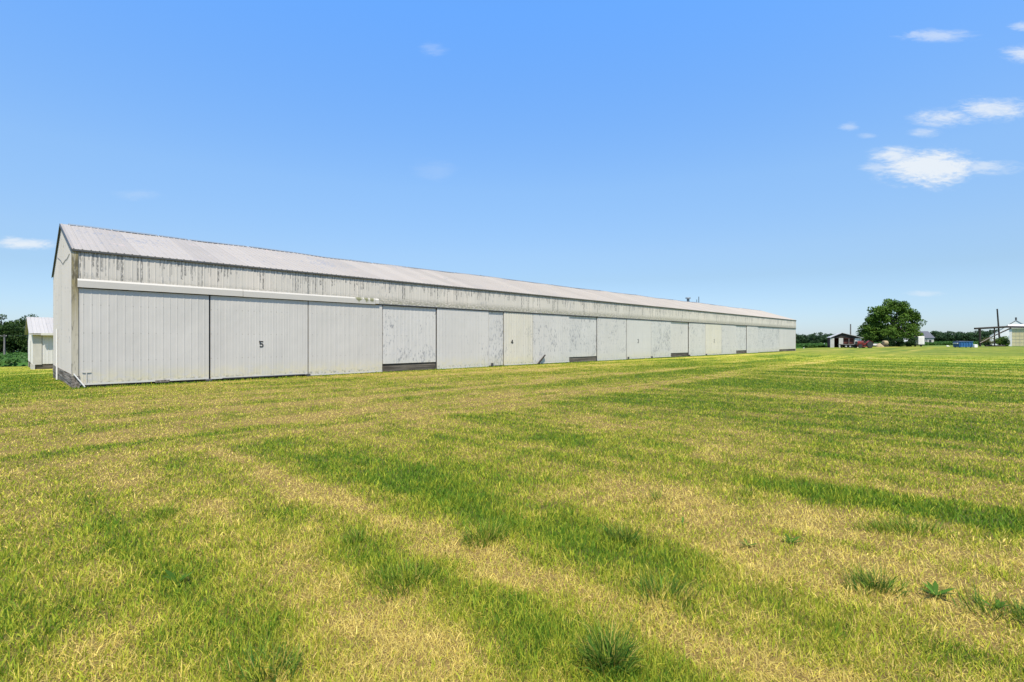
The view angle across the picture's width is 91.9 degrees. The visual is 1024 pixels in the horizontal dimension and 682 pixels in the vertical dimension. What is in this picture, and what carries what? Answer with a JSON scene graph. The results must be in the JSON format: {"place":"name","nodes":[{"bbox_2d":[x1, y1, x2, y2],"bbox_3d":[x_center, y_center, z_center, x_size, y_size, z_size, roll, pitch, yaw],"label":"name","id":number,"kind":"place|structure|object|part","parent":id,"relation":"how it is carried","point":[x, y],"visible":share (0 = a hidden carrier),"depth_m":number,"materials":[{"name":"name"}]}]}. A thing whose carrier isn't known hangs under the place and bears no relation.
{"place":"outdoors","nodes":[
{"label":"outdoors","id":0,"kind":"place"},
{"bbox_2d":[0,342,1023,681],"bbox_3d":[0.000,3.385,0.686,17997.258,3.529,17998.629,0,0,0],"label":"lawn","id":1,"kind":"structure","parent":0,"point":[952,352],"depth_m":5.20,"materials":[{"name":"plant"}]},
{"bbox_2d":[3,334,6,354],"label":"utility pole","id":2,"kind":"object","parent":1,"relation":"on","point":[4,351],"visible":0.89,"depth_m":119.89,"materials":[{"name":"grey wood"}]},
{"bbox_2d":[0,314,22,351],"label":"tree","id":3,"kind":"object","parent":1,"relation":"on","point":[2,318],"visible":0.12,"depth_m":156.90,"materials":[{"name":"green plant"}]},
{"bbox_2d":[0,324,24,351],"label":"tree","id":4,"kind":"object","parent":1,"relation":"on","point":[7,330],"visible":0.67,"depth_m":149.38,"materials":[{"name":"green plant"}]},
{"bbox_2d":[6,320,26,351],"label":"tree","id":5,"kind":"object","parent":1,"relation":"on","point":[20,325],"visible":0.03,"depth_m":156.79,"materials":[{"name":"green plant"}]},
{"bbox_2d":[7,314,38,351],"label":"tree","id":6,"kind":"object","parent":1,"relation":"on","point":[22,336],"visible":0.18,"depth_m":147.56,"materials":[{"name":"green plant"}]},
{"bbox_2d":[25,317,52,368],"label":"barn","id":7,"kind":"structure","parent":1,"relation":"on","point":[39,331],"depth_m":40.64,"materials":[{"name":"white wood"}]},
{"bbox_2d":[134,503,183,521],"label":"grass tuft","id":8,"kind":"object","parent":1,"relation":"on","point":[164,510],"visible":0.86,"depth_m":4.74,"materials":[{"name":"green plant"}]},
{"bbox_2d":[164,569,193,588],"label":"weed","id":9,"kind":"object","parent":1,"relation":"on","point":[170,574],"visible":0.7,"depth_m":3.39,"materials":[{"name":"green plant"}]},
{"bbox_2d":[222,628,314,681],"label":"grass tuft","id":10,"kind":"object","parent":1,"relation":"on","point":[272,669],"visible":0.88,"depth_m":2.51,"materials":[{"name":"green plant"}]},
{"bbox_2d":[339,526,369,545],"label":"grass tuft","id":11,"kind":"object","parent":1,"relation":"on","point":[354,536],"visible":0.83,"depth_m":4.11,"materials":[{"name":"green plant"}]},
{"bbox_2d":[350,556,446,605],"bbox_3d":[-0.786,1.601,3.394,0.735,0.158,0.570,0,0,0],"label":"grass tuft","id":12,"kind":"object","parent":1,"relation":"on","point":[392,576],"visible":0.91,"depth_m":3.41,"materials":[{"name":"green plant"}]},
{"bbox_2d":[51,223,796,388],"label":"pole barn","id":13,"kind":"structure","parent":1,"relation":"on","point":[132,307],"depth_m":23.46,"materials":[{"name":"grey metal"}]},
{"bbox_2d":[79,288,208,384],"bbox_3d":[-13.521,-0.119,18.448,0.054,3.342,3.935,0,0,44],"label":"sliding door","id":14,"kind":"structure","parent":13,"relation":"in","point":[125,336],"depth_m":18.29,"materials":[{"name":"white metal"}]},
{"bbox_2d":[210,296,307,378],"bbox_3d":[-10.726,-0.114,21.292,0.054,3.352,3.920,0,0,44],"label":"sliding door","id":15,"kind":"structure","parent":13,"relation":"in","point":[249,337],"depth_m":21.15,"materials":[{"name":"white metal"}]},
{"bbox_2d":[308,301,381,374],"bbox_3d":[-7.993,-0.084,24.074,0.054,3.412,3.800,0,0,44],"label":"sliding door","id":16,"kind":"structure","parent":13,"relation":"in","point":[345,338],"depth_m":23.92,"materials":[{"name":"white metal"}]},
{"bbox_2d":[437,308,488,368],"bbox_3d":[-2.838,-0.079,29.320,0.054,3.422,3.950,0,0,44],"label":"sliding door","id":17,"kind":"structure","parent":13,"relation":"in","point":[462,335],"depth_m":29.23,"materials":[{"name":"white metal"}]},
{"bbox_2d":[504,312,532,364],"bbox_3d":[0.442,-0.089,32.652,0.055,3.402,2.750,0,0,44],"label":"sliding door","id":18,"kind":"structure","parent":13,"relation":"in","point":[518,327],"depth_m":32.64,"materials":[{"name":"beige metal"}]},
{"bbox_2d":[533,314,568,363],"bbox_3d":[2.821,-0.089,35.087,0.055,3.402,3.960,0,0,45],"label":"sliding door","id":19,"kind":"structure","parent":13,"relation":"in","point":[550,332],"depth_m":34.97,"materials":[{"name":"white metal"}]},
{"bbox_2d":[597,317,625,360],"bbox_3d":[8.210,-0.084,40.574,0.055,3.412,4.260,0,0,45],"label":"sliding door","id":20,"kind":"structure","parent":13,"relation":"in","point":[611,332],"depth_m":40.47,"materials":[{"name":"white metal"}]},
{"bbox_2d":[627,319,650,358],"bbox_3d":[11.204,-0.094,43.611,0.054,3.392,4.120,0,0,44],"label":"sliding door","id":21,"kind":"structure","parent":13,"relation":"in","point":[638,331],"depth_m":43.51,"materials":[{"name":"white metal"}]},
{"bbox_2d":[651,321,670,357],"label":"sliding door","id":22,"kind":"structure","parent":13,"relation":"in","point":[660,330],"depth_m":46.32,"materials":[{"name":"white metal"}]},
{"bbox_2d":[689,323,704,355],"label":"sliding door","id":23,"kind":"structure","parent":13,"relation":"in","point":[696,330],"depth_m":51.84,"materials":[{"name":"white metal"}]},
{"bbox_2d":[705,324,720,354],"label":"sliding door","id":24,"kind":"structure","parent":13,"relation":"in","point":[712,331],"depth_m":54.74,"materials":[{"name":"beige metal"}]},
{"bbox_2d":[721,325,735,353],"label":"sliding door","id":25,"kind":"structure","parent":13,"relation":"in","point":[728,332],"depth_m":57.98,"materials":[{"name":"white metal"}]},
{"bbox_2d":[747,326,757,352],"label":"sliding door","id":26,"kind":"structure","parent":13,"relation":"in","point":[752,331],"depth_m":63.63,"materials":[{"name":"white metal"}]},
{"bbox_2d":[457,515,514,549],"bbox_3d":[-0.230,1.580,4.138,0.656,0.190,0.453,0,0,-44],"label":"grass tuft","id":27,"kind":"object","parent":1,"relation":"on","point":[490,537],"visible":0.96,"depth_m":4.15,"materials":[{"name":"green plant"}]},
{"bbox_2d":[0,341,989,366],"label":"crop field","id":28,"kind":"structure","parent":1,"relation":"on","point":[17,358],"depth_m":112.16,"materials":[{"name":"green plant"}]},
{"bbox_2d":[561,597,655,678],"bbox_3d":[0.461,1.515,2.543,0.533,0.305,0.518,0,0,0],"label":"grass tuft","id":29,"kind":"object","parent":1,"relation":"on","point":[615,653],"visible":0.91,"depth_m":2.50,"materials":[{"name":"green plant"}]},
{"bbox_2d":[597,514,647,545],"bbox_3d":[0.900,1.563,4.128,0.397,0.230,0.540,0,0,-36],"label":"grass tuft","id":30,"kind":"object","parent":1,"relation":"on","point":[618,534],"visible":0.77,"depth_m":4.11,"materials":[{"name":"green plant"}]},
{"bbox_2d":[641,487,673,502],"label":"grass tuft","id":31,"kind":"object","parent":1,"relation":"on","point":[656,497],"visible":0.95,"depth_m":5.20,"materials":[{"name":"plant"}]},
{"bbox_2d":[621,555,710,621],"bbox_3d":[0.995,1.551,3.191,0.643,0.233,0.507,0,0,44],"label":"grass tuft","id":32,"kind":"object","parent":1,"relation":"on","point":[673,588],"visible":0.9,"depth_m":3.20,"materials":[{"name":"green plant"}]},
{"bbox_2d":[734,482,756,496],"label":"grass tuft","id":33,"kind":"object","parent":1,"relation":"on","point":[752,491],"visible":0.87,"depth_m":5.37,"materials":[{"name":"plant"}]},
{"bbox_2d":[783,533,799,544],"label":"weed","id":34,"kind":"object","parent":1,"relation":"on","point":[788,538],"visible":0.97,"depth_m":4.07,"materials":[{"name":"green plant"}]},
{"bbox_2d":[796,335,803,342],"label":"tree","id":35,"kind":"object","parent":1,"relation":"on","point":[799,338],"visible":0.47,"depth_m":439.32,"materials":[{"name":"green plant"}]},
{"bbox_2d":[801,335,809,342],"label":"tree","id":36,"kind":"object","parent":1,"relation":"on","point":[805,337],"visible":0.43,"depth_m":446.12,"materials":[{"name":"green plant"}]},
{"bbox_2d":[805,334,822,342],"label":"tree","id":37,"kind":"object","parent":1,"relation":"on","point":[814,338],"visible":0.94,"depth_m":433.04,"materials":[{"name":"green plant"}]},
{"bbox_2d":[809,332,827,341],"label":"tree","id":38,"kind":"object","parent":1,"relation":"on","point":[819,333],"visible":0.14,"depth_m":454.26,"materials":[{"name":"green plant"}]},
{"bbox_2d":[821,335,828,342],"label":"tree","id":39,"kind":"object","parent":1,"relation":"on","point":[824,338],"visible":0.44,"depth_m":433.59,"materials":[{"name":"green plant"}]},
{"bbox_2d":[826,333,862,347],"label":"open shed","id":40,"kind":"structure","parent":1,"relation":"on","point":[837,339],"depth_m":111.59,"materials":[{"name":"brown wood"}]},
{"bbox_2d":[838,344,853,347],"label":"flatbed wagon","id":41,"kind":"object","parent":1,"relation":"on","point":[846,346],"visible":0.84,"depth_m":107.75,"materials":[{"name":"grey wood"}]},
{"bbox_2d":[853,340,873,347],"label":"tractor","id":42,"kind":"object","parent":1,"relation":"on","point":[863,344],"visible":1,"depth_m":104.54,"materials":[{"name":"red paint"}]},
{"bbox_2d":[833,562,911,597],"bbox_3d":[2.416,1.561,3.278,0.454,0.190,0.441,0,0,-41],"label":"grass tuft","id":43,"kind":"object","parent":1,"relation":"on","point":[869,581],"visible":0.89,"depth_m":3.29,"materials":[{"name":"green plant"}]},
{"bbox_2d":[882,341,888,346],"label":"hay bale","id":44,"kind":"object","parent":1,"relation":"on","point":[885,343],"visible":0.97,"depth_m":123.55,"materials":[{"name":"beige plant"}]},
{"bbox_2d":[885,340,895,346],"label":"shrub","id":45,"kind":"object","parent":1,"relation":"on","point":[892,343],"visible":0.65,"depth_m":126.50,"materials":[{"name":"green plant"}]},
{"bbox_2d":[856,298,927,342],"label":"shade tree","id":46,"kind":"object","parent":1,"relation":"on","point":[876,326],"visible":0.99,"depth_m":130.04,"materials":[{"name":"green plant"}]},
{"bbox_2d":[891,337,905,346],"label":"shrub","id":47,"kind":"object","parent":1,"relation":"on","point":[899,342],"visible":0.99,"depth_m":125.46,"materials":[{"name":"green plant"}]},
{"bbox_2d":[848,509,958,537],"bbox_3d":[3.374,1.567,4.281,0.828,0.188,0.463,0,0,0],"label":"grass tuft","id":48,"kind":"object","parent":1,"relation":"on","point":[898,524],"visible":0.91,"depth_m":4.31,"materials":[{"name":"green plant"}]},
{"bbox_2d":[905,338,915,346],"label":"shrub","id":49,"kind":"object","parent":1,"relation":"on","point":[910,342],"visible":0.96,"depth_m":125.65,"materials":[{"name":"green plant"}]},
{"bbox_2d":[914,336,923,346],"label":"box trailer","id":50,"kind":"object","parent":1,"relation":"on","point":[919,340],"visible":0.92,"depth_m":126.93,"materials":[{"name":"white paint"}]},
{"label":"door","id":51,"kind":"part","parent":50,"relation":"part of","materials":[{"name":"white metal"}]},
{"bbox_2d":[920,331,934,341],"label":"farmhouse","id":52,"kind":"object","parent":1,"relation":"on","point":[929,337],"visible":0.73,"depth_m":250.45,"materials":[{"name":"stone"}]},
{"bbox_2d":[930,331,939,340],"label":"tree","id":53,"kind":"object","parent":1,"relation":"on","point":[934,334],"visible":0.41,"depth_m":438.72,"materials":[{"name":"green plant"}]},
{"bbox_2d":[919,581,954,597],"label":"weed","id":54,"kind":"object","parent":1,"relation":"on","point":[933,588],"visible":0.9,"depth_m":3.20,"materials":[{"name":"green plant"}]},
{"bbox_2d":[937,333,948,340],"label":"tree","id":55,"kind":"object","parent":1,"relation":"on","point":[941,336],"visible":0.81,"depth_m":435.18,"materials":[{"name":"green plant"}]},
{"bbox_2d":[943,332,962,340],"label":"tree","id":56,"kind":"object","parent":1,"relation":"on","point":[957,337],"visible":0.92,"depth_m":432.64,"materials":[{"name":"green plant"}]},
{"bbox_2d":[954,332,973,340],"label":"tree","id":57,"kind":"object","parent":1,"relation":"on","point":[965,337],"visible":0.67,"depth_m":431.28,"materials":[{"name":"green plant"}]},
{"bbox_2d":[968,331,982,340],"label":"tree","id":58,"kind":"object","parent":1,"relation":"on","point":[975,337],"visible":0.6,"depth_m":431.55,"materials":[{"name":"green plant"}]},
{"bbox_2d":[948,581,1020,623],"bbox_3d":[2.868,1.560,3.005,0.346,0.175,0.445,0,0,43],"label":"grass tuft","id":59,"kind":"object","parent":1,"relation":"on","point":[979,602],"visible":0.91,"depth_m":2.99,"materials":[{"name":"green plant"}]},
{"bbox_2d":[981,337,997,344],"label":"shrub","id":60,"kind":"object","parent":1,"relation":"on","point":[991,341],"visible":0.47,"depth_m":149.65,"materials":[{"name":"green plant"}]},
{"bbox_2d":[982,329,997,339],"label":"tree","id":61,"kind":"object","parent":1,"relation":"on","point":[988,333],"visible":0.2,"depth_m":439.59,"materials":[{"name":"green plant"}]},
{"bbox_2d":[980,599,1008,607],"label":"weed","id":62,"kind":"object","parent":1,"relation":"on","point":[1002,604],"visible":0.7,"depth_m":3.03,"materials":[{"name":"green plant"}]},
{"bbox_2d":[996,309,999,338],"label":"leaning pole","id":63,"kind":"object","parent":1,"relation":"on","point":[998,323],"visible":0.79,"depth_m":132.88,"materials":[{"name":"grey wood"}]},
{"bbox_2d":[974,326,1023,346],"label":"timber frame","id":64,"kind":"object","parent":1,"relation":"on","point":[980,328],"visible":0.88,"depth_m":127.88,"materials":[{"name":"brown wood"}]},
{"bbox_2d":[995,336,1009,345],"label":"shrub","id":65,"kind":"object","parent":1,"relation":"on","point":[1003,340],"visible":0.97,"depth_m":130.51,"materials":[{"name":"green plant"}]},
{"bbox_2d":[990,317,1022,344],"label":"gabled building","id":66,"kind":"structure","parent":1,"relation":"on","point":[1006,333],"depth_m":151.60,"materials":[{"name":"metal"}]},
{"bbox_2d":[992,591,1023,625],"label":"grass tuft","id":67,"kind":"object","parent":1,"relation":"on","point":[1017,610],"visible":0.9,"depth_m":2.92,"materials":[{"name":"green plant"}]},
{"bbox_2d":[1008,324,1023,345],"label":"garage","id":68,"kind":"structure","parent":1,"relation":"on","point":[1016,336],"depth_m":137.08,"materials":[{"name":"metal"}]},
{"bbox_2d":[1012,329,1023,345],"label":"door","id":69,"kind":"structure","parent":68,"relation":"in","point":[1017,334],"depth_m":136.80,"materials":[{"name":"metal"}]},
{"bbox_2d":[0,0,1023,335],"label":"sky","id":70,"kind":"structure","parent":0,"point":[816,164],"materials":[{"name":"blue"}]},
{"bbox_2d":[953,341,973,347],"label":"dumpster","id":71,"kind":"object","parent":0,"point":[959,344],"visible":1,"depth_m":111.17,"materials":[{"name":"blue paint"}]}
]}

